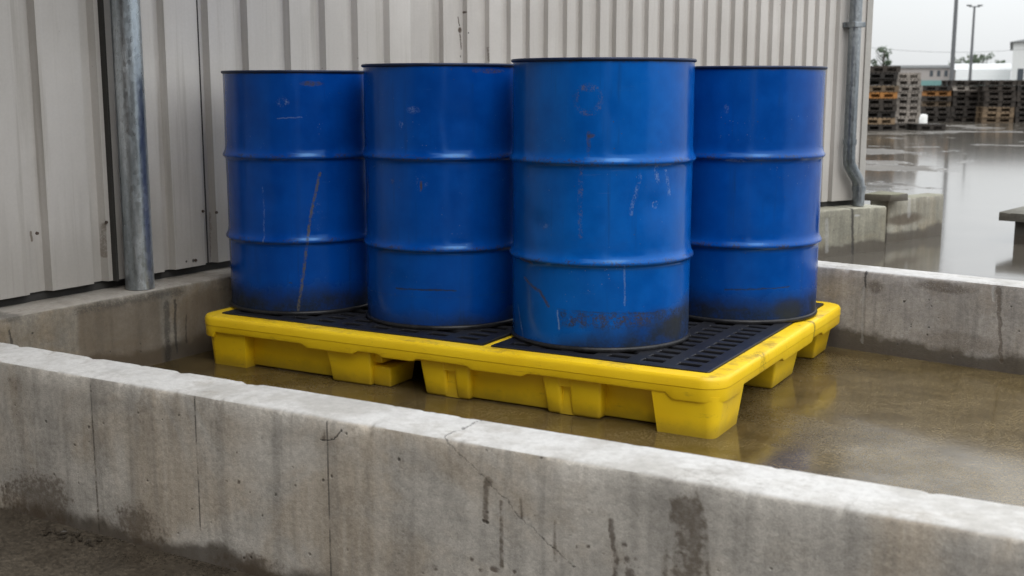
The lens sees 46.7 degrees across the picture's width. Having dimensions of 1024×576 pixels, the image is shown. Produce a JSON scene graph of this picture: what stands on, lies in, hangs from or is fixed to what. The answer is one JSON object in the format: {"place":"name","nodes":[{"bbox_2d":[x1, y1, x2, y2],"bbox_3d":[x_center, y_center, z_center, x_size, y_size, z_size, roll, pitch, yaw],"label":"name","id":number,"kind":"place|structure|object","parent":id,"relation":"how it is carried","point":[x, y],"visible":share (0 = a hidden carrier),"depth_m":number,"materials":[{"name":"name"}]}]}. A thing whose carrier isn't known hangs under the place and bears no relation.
{"place":"outdoors","nodes":[
{"label":"outdoors","id":0,"kind":"place"},
{"bbox_2d":[0,508,253,575],"bbox_3d":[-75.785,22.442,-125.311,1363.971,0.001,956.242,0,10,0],"label":"lane","id":1,"kind":"structure","parent":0,"point":[28,547],"depth_m":2.67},
{"bbox_2d":[818,122,1023,280],"bbox_3d":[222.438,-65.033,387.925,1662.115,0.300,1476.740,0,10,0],"label":"ground","id":2,"kind":"structure","parent":0,"point":[972,173],"depth_m":11.69,"materials":[{"name":"grey concrete"}]},
{"bbox_2d":[0,266,231,365],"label":"kerb wall","id":3,"kind":"structure","parent":2,"relation":"on","point":[163,321],"depth_m":4.14,"materials":[{"name":"concrete"}]},
{"bbox_2d":[0,0,873,306],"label":"metal building","id":4,"kind":"structure","parent":3,"relation":"on","point":[54,224],"depth_m":4.56,"materials":[{"name":"paint"}]},
{"bbox_2d":[97,0,154,289],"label":"downpipe","id":5,"kind":"object","parent":4,"relation":"attached to","point":[127,50],"visible":1,"depth_m":4.12,"materials":[{"name":"metal"}]},
{"bbox_2d":[842,0,865,205],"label":"downpipe","id":6,"kind":"object","parent":4,"relation":"attached to","point":[855,24],"visible":1,"depth_m":6.97,"materials":[{"name":"grey metal"}]},
{"bbox_2d":[0,343,1023,575],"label":"basin wall","id":7,"kind":"structure","parent":2,"relation":"on","point":[256,480],"depth_m":2.34,"materials":[{"name":"concrete"}]},
{"bbox_2d":[148,346,1023,506],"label":"basin floor","id":8,"kind":"structure","parent":2,"relation":"on","point":[929,427],"depth_m":3.55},
{"bbox_2d":[205,301,840,438],"bbox_3d":[0.062,0.162,4.360,1.962,0.183,1.367,5,11,29],"label":"spill pallet","id":9,"kind":"object","parent":8,"relation":"on","point":[698,379],"visible":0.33,"depth_m":3.74,"materials":[{"name":"yellow plastic"}]},
{"bbox_2d":[221,70,367,314],"bbox_3d":[-0.777,-0.370,4.391,0.563,0.853,0.563,-2,10,-10],"label":"steel drum","id":10,"kind":"object","parent":9,"relation":"on","point":[296,180],"visible":0.87,"depth_m":4.16,"materials":[{"name":"blue paint"}]},
{"bbox_2d":[361,63,512,329],"bbox_3d":[-0.231,-0.337,4.142,0.577,0.872,0.577,-1,10,-3],"label":"steel drum","id":11,"kind":"object","parent":9,"relation":"on","point":[436,153],"visible":0.84,"depth_m":3.91,"materials":[{"name":"blue paint"}]},
{"bbox_2d":[509,57,696,351],"bbox_3d":[0.289,-0.287,3.821,0.596,0.882,0.595,1,10,4],"label":"steel drum","id":12,"kind":"object","parent":9,"relation":"on","point":[602,156],"visible":1,"depth_m":3.58,"materials":[{"name":"blue paint"}]},
{"bbox_2d":[689,66,827,323],"bbox_3d":[0.820,-0.349,4.236,0.570,0.865,0.569,2,10,11],"label":"steel drum","id":13,"kind":"object","parent":9,"relation":"on","point":[756,238],"visible":0.77,"depth_m":4.00,"materials":[{"name":"blue paint"}]},
{"bbox_2d":[818,204,885,256],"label":"kerb wall","id":14,"kind":"structure","parent":2,"relation":"on","point":[846,229],"depth_m":7.05,"materials":[{"name":"concrete"}]},
{"bbox_2d":[871,46,891,65],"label":"tree","id":15,"kind":"object","parent":2,"relation":"on","point":[887,61],"visible":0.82,"depth_m":225.57,"materials":[{"name":"green plant"}]},
{"bbox_2d":[867,124,895,130],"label":"wood pallet","id":16,"kind":"object","parent":2,"relation":"on","point":[881,127],"visible":0.63,"depth_m":26.32,"materials":[{"name":"grey wood"}]},
{"bbox_2d":[868,118,894,123],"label":"wood pallet","id":17,"kind":"object","parent":16,"relation":"on","point":[881,120],"visible":0.52,"depth_m":26.31,"materials":[{"name":"beige wood"}]},
{"bbox_2d":[868,111,894,117],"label":"wood pallet","id":18,"kind":"object","parent":17,"relation":"on","point":[881,114],"visible":0.62,"depth_m":26.29,"materials":[{"name":"brown wood"}]},
{"bbox_2d":[868,105,896,110],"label":"wood pallet","id":19,"kind":"object","parent":18,"relation":"on","point":[882,107],"visible":0.69,"depth_m":26.23,"materials":[{"name":"brown wood"}]},
{"bbox_2d":[868,98,896,104],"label":"wood pallet","id":20,"kind":"object","parent":19,"relation":"on","point":[882,101],"visible":0.68,"depth_m":26.26,"materials":[{"name":"brown wood"}]},
{"bbox_2d":[869,92,897,97],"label":"wood pallet","id":21,"kind":"object","parent":20,"relation":"on","point":[882,94],"visible":0.63,"depth_m":26.22,"materials":[{"name":"orange wood"}]},
{"bbox_2d":[869,85,898,91],"bbox_3d":[8.188,-4.474,26.620,0.684,0.140,0.900,0,10,-2],"label":"wood pallet","id":22,"kind":"object","parent":21,"relation":"on","point":[883,88],"visible":0.7,"depth_m":26.19,"materials":[{"name":"brown wood"}]},
{"bbox_2d":[869,79,896,84],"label":"wood pallet","id":23,"kind":"object","parent":22,"relation":"on","point":[883,81],"visible":0.62,"depth_m":26.19,"materials":[{"name":"brown wood"}]},
{"bbox_2d":[870,72,897,78],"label":"wood pallet","id":24,"kind":"object","parent":23,"relation":"on","point":[883,75],"visible":0.69,"depth_m":26.12,"materials":[{"name":"brown wood"}]},
{"bbox_2d":[870,66,900,71],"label":"wood pallet","id":25,"kind":"object","parent":24,"relation":"on","point":[885,68],"visible":0.73,"depth_m":26.10,"materials":[{"name":"wood"}]},
{"bbox_2d":[895,123,906,128],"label":"wood pallet","id":26,"kind":"object","parent":2,"relation":"on","point":[901,125],"visible":0.31,"depth_m":27.06,"materials":[{"name":"grey wood"}]},
{"bbox_2d":[895,117,918,122],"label":"wood pallet","id":27,"kind":"object","parent":26,"relation":"on","point":[906,119],"visible":0.49,"depth_m":27.01,"materials":[{"name":"grey wood"}]},
{"bbox_2d":[895,111,920,116],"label":"wood pallet","id":28,"kind":"object","parent":27,"relation":"on","point":[907,113],"visible":0.62,"depth_m":27.01,"materials":[{"name":"beige wood"}]},
{"bbox_2d":[897,104,920,110],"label":"wood pallet","id":29,"kind":"object","parent":28,"relation":"on","point":[907,107],"visible":0.62,"depth_m":26.99,"materials":[{"name":"grey wood"}]},
{"bbox_2d":[897,98,920,103],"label":"wood pallet","id":30,"kind":"object","parent":29,"relation":"on","point":[908,100],"visible":0.62,"depth_m":26.98,"materials":[{"name":"grey wood"}]},
{"bbox_2d":[897,92,921,97],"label":"wood pallet","id":31,"kind":"object","parent":30,"relation":"on","point":[909,94],"visible":0.67,"depth_m":26.95,"materials":[{"name":"grey wood"}]},
{"bbox_2d":[899,85,922,91],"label":"wood pallet","id":32,"kind":"object","parent":31,"relation":"on","point":[910,88],"visible":0.67,"depth_m":26.91,"materials":[{"name":"grey wood"}]},
{"bbox_2d":[897,79,920,84],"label":"wood pallet","id":33,"kind":"object","parent":32,"relation":"on","point":[908,81],"visible":0.66,"depth_m":26.89,"materials":[{"name":"grey wood"}]},
{"bbox_2d":[898,73,920,78],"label":"wood pallet","id":34,"kind":"object","parent":33,"relation":"on","point":[909,75],"visible":0.62,"depth_m":26.87,"materials":[{"name":"beige wood"}]},
{"bbox_2d":[870,193,943,243],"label":"stub wall","id":35,"kind":"structure","parent":2,"relation":"on","point":[915,216],"depth_m":7.72,"materials":[{"name":"concrete"}]},
{"bbox_2d":[865,191,907,201],"bbox_3d":[2.355,-0.575,7.471,0.191,0.053,0.240,9,13,43],"label":"cap stone","id":36,"kind":"object","parent":35,"relation":"on","point":[885,196],"visible":0.89,"depth_m":7.41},
{"bbox_2d":[816,261,1023,374],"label":"basin wall","id":37,"kind":"structure","parent":2,"relation":"on","point":[963,320],"depth_m":4.28,"materials":[{"name":"concrete"}]},
{"bbox_2d":[890,65,955,84],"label":"warehouse","id":38,"kind":"structure","parent":2,"relation":"on","point":[933,74],"depth_m":199.89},
{"bbox_2d":[907,123,945,130],"bbox_3d":[9.310,-3.620,26.670,0.620,0.140,0.720,0,10,0],"label":"wood pallet","id":39,"kind":"object","parent":2,"relation":"on","point":[926,127],"visible":1,"depth_m":26.40,"materials":[{"name":"grey wood"}]},
{"bbox_2d":[919,114,927,122],"bbox_3d":[10.367,-4.240,29.905,0.200,0.280,0.200,0,10,0],"label":"bollard","id":40,"kind":"object","parent":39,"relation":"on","point":[923,118],"visible":0.81,"depth_m":29.82,"materials":[{"name":"white paint"}]},
{"bbox_2d":[927,117,949,121],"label":"wood pallet","id":41,"kind":"object","parent":2,"relation":"on","point":[938,119],"visible":0.45,"depth_m":32.48,"materials":[{"name":"grey wood"}]},
{"bbox_2d":[920,112,950,116],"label":"wood pallet","id":42,"kind":"object","parent":41,"relation":"on","point":[938,114],"visible":0.59,"depth_m":32.44,"materials":[{"name":"brown wood"}]},
{"bbox_2d":[915,106,949,111],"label":"wood pallet","id":43,"kind":"object","parent":42,"relation":"on","point":[934,108],"visible":0.79,"depth_m":32.43,"materials":[{"name":"brown wood"}]},
{"bbox_2d":[921,101,950,105],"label":"wood pallet","id":44,"kind":"object","parent":43,"relation":"on","point":[935,103],"visible":0.75,"depth_m":32.42,"materials":[{"name":"brown wood"}]},
{"bbox_2d":[921,96,951,100],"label":"wood pallet","id":45,"kind":"object","parent":44,"relation":"on","point":[936,98],"visible":0.74,"depth_m":32.34,"materials":[{"name":"brown wood"}]},
{"bbox_2d":[922,91,950,95],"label":"wood pallet","id":46,"kind":"object","parent":45,"relation":"on","point":[936,93],"visible":0.66,"depth_m":32.38,"materials":[{"name":"orange wood"}]},
{"bbox_2d":[923,85,950,90],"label":"wood pallet","id":47,"kind":"object","parent":46,"relation":"on","point":[936,87],"visible":0.69,"depth_m":32.32,"materials":[{"name":"grey wood"}]},
{"bbox_2d":[949,0,957,79],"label":"lamp post","id":48,"kind":"object","parent":2,"relation":"on","point":[953,48],"visible":0.65,"depth_m":68.50,"materials":[{"name":"grey metal"}]},
{"bbox_2d":[948,57,964,64],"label":"tree","id":49,"kind":"object","parent":2,"relation":"on","point":[960,60],"visible":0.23,"depth_m":235.76,"materials":[{"name":"green plant"}]},
{"bbox_2d":[949,117,974,121],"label":"wood pallet","id":50,"kind":"object","parent":2,"relation":"on","point":[962,119],"visible":0.71,"depth_m":32.46,"materials":[{"name":"black wood"}]},
{"bbox_2d":[951,112,975,116],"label":"wood pallet","id":51,"kind":"object","parent":50,"relation":"on","point":[963,114],"visible":0.64,"depth_m":32.42,"materials":[{"name":"black wood"}]},
{"bbox_2d":[950,106,977,111],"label":"wood pallet","id":52,"kind":"object","parent":51,"relation":"on","point":[962,108],"visible":0.73,"depth_m":32.41,"materials":[{"name":"brown wood"}]},
{"bbox_2d":[945,101,976,105],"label":"wood pallet","id":53,"kind":"object","parent":52,"relation":"on","point":[962,103],"visible":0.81,"depth_m":32.37,"materials":[{"name":"brown wood"}]},
{"bbox_2d":[952,96,977,100],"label":"wood pallet","id":54,"kind":"object","parent":53,"relation":"on","point":[962,98],"visible":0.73,"depth_m":32.39,"materials":[{"name":"brown wood"}]},
{"bbox_2d":[951,91,977,95],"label":"wood pallet","id":55,"kind":"object","parent":54,"relation":"on","point":[963,93],"visible":0.73,"depth_m":32.34,"materials":[{"name":"grey wood"}]},
{"bbox_2d":[951,85,977,90],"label":"wood pallet","id":56,"kind":"object","parent":55,"relation":"on","point":[964,87],"visible":0.81,"depth_m":32.35,"materials":[{"name":"grey wood"}]},
{"bbox_2d":[941,80,978,84],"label":"wood pallet","id":57,"kind":"object","parent":56,"relation":"on","point":[959,82],"visible":0.96,"depth_m":32.45,"materials":[{"name":"grey wood"}]},
{"bbox_2d":[964,54,982,62],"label":"tree","id":58,"kind":"object","parent":2,"relation":"on","point":[975,58],"visible":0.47,"depth_m":235.53,"materials":[{"name":"green plant"}]},
{"bbox_2d":[966,5,982,79],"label":"lamp post","id":59,"kind":"object","parent":2,"relation":"on","point":[971,51],"visible":0.95,"depth_m":112.60,"materials":[{"name":"grey metal"}]},
{"bbox_2d":[954,63,1011,79],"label":"arched shed","id":60,"kind":"structure","parent":2,"relation":"on","point":[991,71],"depth_m":186.14,"materials":[{"name":"white metal"}]},
{"bbox_2d":[976,52,994,62],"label":"tree","id":61,"kind":"object","parent":2,"relation":"on","point":[984,58],"visible":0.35,"depth_m":235.42,"materials":[{"name":"green plant"}]},
{"bbox_2d":[974,117,1012,122],"bbox_3d":[13.073,-4.594,32.370,0.831,0.140,0.900,0,10,0],"label":"wood pallet","id":62,"kind":"object","parent":2,"relation":"on","point":[994,119],"visible":0.94,"depth_m":31.94,"materials":[{"name":"brown wood"}]},
{"bbox_2d":[975,112,1013,116],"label":"wood pallet","id":63,"kind":"object","parent":62,"relation":"on","point":[994,114],"visible":0.91,"depth_m":31.89,"materials":[{"name":"brown wood"}]},
{"bbox_2d":[975,106,1014,111],"bbox_3d":[13.081,-4.874,32.328,0.831,0.140,0.900,0,10,-2],"label":"wood pallet","id":64,"kind":"object","parent":63,"relation":"on","point":[994,109],"visible":0.85,"depth_m":31.90,"materials":[{"name":"brown wood"}]},
{"bbox_2d":[975,101,1014,106],"bbox_3d":[13.100,-5.013,32.301,0.831,0.140,0.900,0,10,0],"label":"wood pallet","id":65,"kind":"object","parent":64,"relation":"on","point":[995,103],"visible":0.96,"depth_m":31.88,"materials":[{"name":"brown wood"}]},
{"bbox_2d":[973,96,1015,100],"bbox_3d":[13.100,-5.147,32.250,0.831,0.140,0.900,0,10,-1],"label":"wood pallet","id":66,"kind":"object","parent":65,"relation":"on","point":[996,98],"visible":0.93,"depth_m":31.84,"materials":[{"name":"wood"}]},
{"bbox_2d":[976,91,1015,95],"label":"wood pallet","id":67,"kind":"object","parent":66,"relation":"on","point":[996,93],"visible":0.91,"depth_m":31.87,"materials":[{"name":"brown wood"}]},
{"bbox_2d":[977,85,1015,90],"bbox_3d":[13.082,-5.430,32.222,0.831,0.140,0.900,0,10,1],"label":"wood pallet","id":68,"kind":"object","parent":67,"relation":"on","point":[996,87],"visible":0.99,"depth_m":31.79,"materials":[{"name":"grey wood"}]},
{"bbox_2d":[977,80,1016,84],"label":"wood pallet","id":69,"kind":"object","parent":68,"relation":"on","point":[997,82],"visible":0.91,"depth_m":31.75,"materials":[{"name":"grey wood"}]},
{"bbox_2d":[999,206,1023,243],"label":"concrete plinth","id":70,"kind":"structure","parent":2,"relation":"on","point":[1016,215],"depth_m":7.53,"materials":[{"name":"grey concrete"}]},
{"bbox_2d":[1010,39,1023,79],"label":"white factory","id":71,"kind":"structure","parent":2,"relation":"on","point":[1017,72],"depth_m":147.11,"materials":[{"name":"white metal"}]},
{"bbox_2d":[1017,69,1023,79],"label":"window","id":72,"kind":"structure","parent":71,"relation":"in","point":[1020,72],"depth_m":147.20,"materials":[{"name":"grey glass"}]},
{"bbox_2d":[1013,117,1023,122],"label":"wood pallet","id":73,"kind":"object","parent":2,"relation":"on","point":[1018,119],"visible":0.56,"depth_m":31.92,"materials":[{"name":"black wood"}]},
{"bbox_2d":[1014,112,1023,116],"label":"wood pallet","id":74,"kind":"object","parent":73,"relation":"on","point":[1018,114],"visible":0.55,"depth_m":31.89,"materials":[{"name":"black wood"}]},
{"bbox_2d":[1014,107,1023,111],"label":"wood pallet","id":75,"kind":"object","parent":74,"relation":"on","point":[1018,109],"visible":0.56,"depth_m":31.89,"materials":[{"name":"brown wood"}]},
{"bbox_2d":[1015,101,1023,106],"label":"wood pallet","id":76,"kind":"object","parent":75,"relation":"on","point":[1019,103],"visible":0.6,"depth_m":31.88,"materials":[{"name":"brown wood"}]},
{"bbox_2d":[1016,96,1023,100],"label":"wood pallet","id":77,"kind":"object","parent":76,"relation":"on","point":[1019,98],"visible":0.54,"depth_m":31.83,"materials":[{"name":"brown wood"}]},
{"bbox_2d":[1016,91,1023,95],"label":"wood pallet","id":78,"kind":"object","parent":77,"relation":"on","point":[1019,93],"visible":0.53,"depth_m":31.83,"materials":[{"name":"brown wood"}]},
{"bbox_2d":[1015,85,1023,90],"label":"wood pallet","id":79,"kind":"object","parent":78,"relation":"on","point":[1019,88],"visible":0.56,"depth_m":31.80,"materials":[{"name":"grey wood"}]},
{"bbox_2d":[1017,80,1023,84],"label":"wood pallet","id":80,"kind":"object","parent":79,"relation":"on","point":[1020,82],"visible":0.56,"depth_m":31.76,"materials":[{"name":"grey wood"}]},
{"bbox_2d":[870,0,1023,79],"label":"sky","id":81,"kind":"structure","parent":0,"point":[913,26],"materials":[{"name":"white"}]},
{"bbox_2d":[877,48,1023,51],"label":"overhead wire","id":82,"kind":"object","parent":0,"point":[925,51],"visible":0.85,"depth_m":98.09,"materials":[{"name":"grey metal"}]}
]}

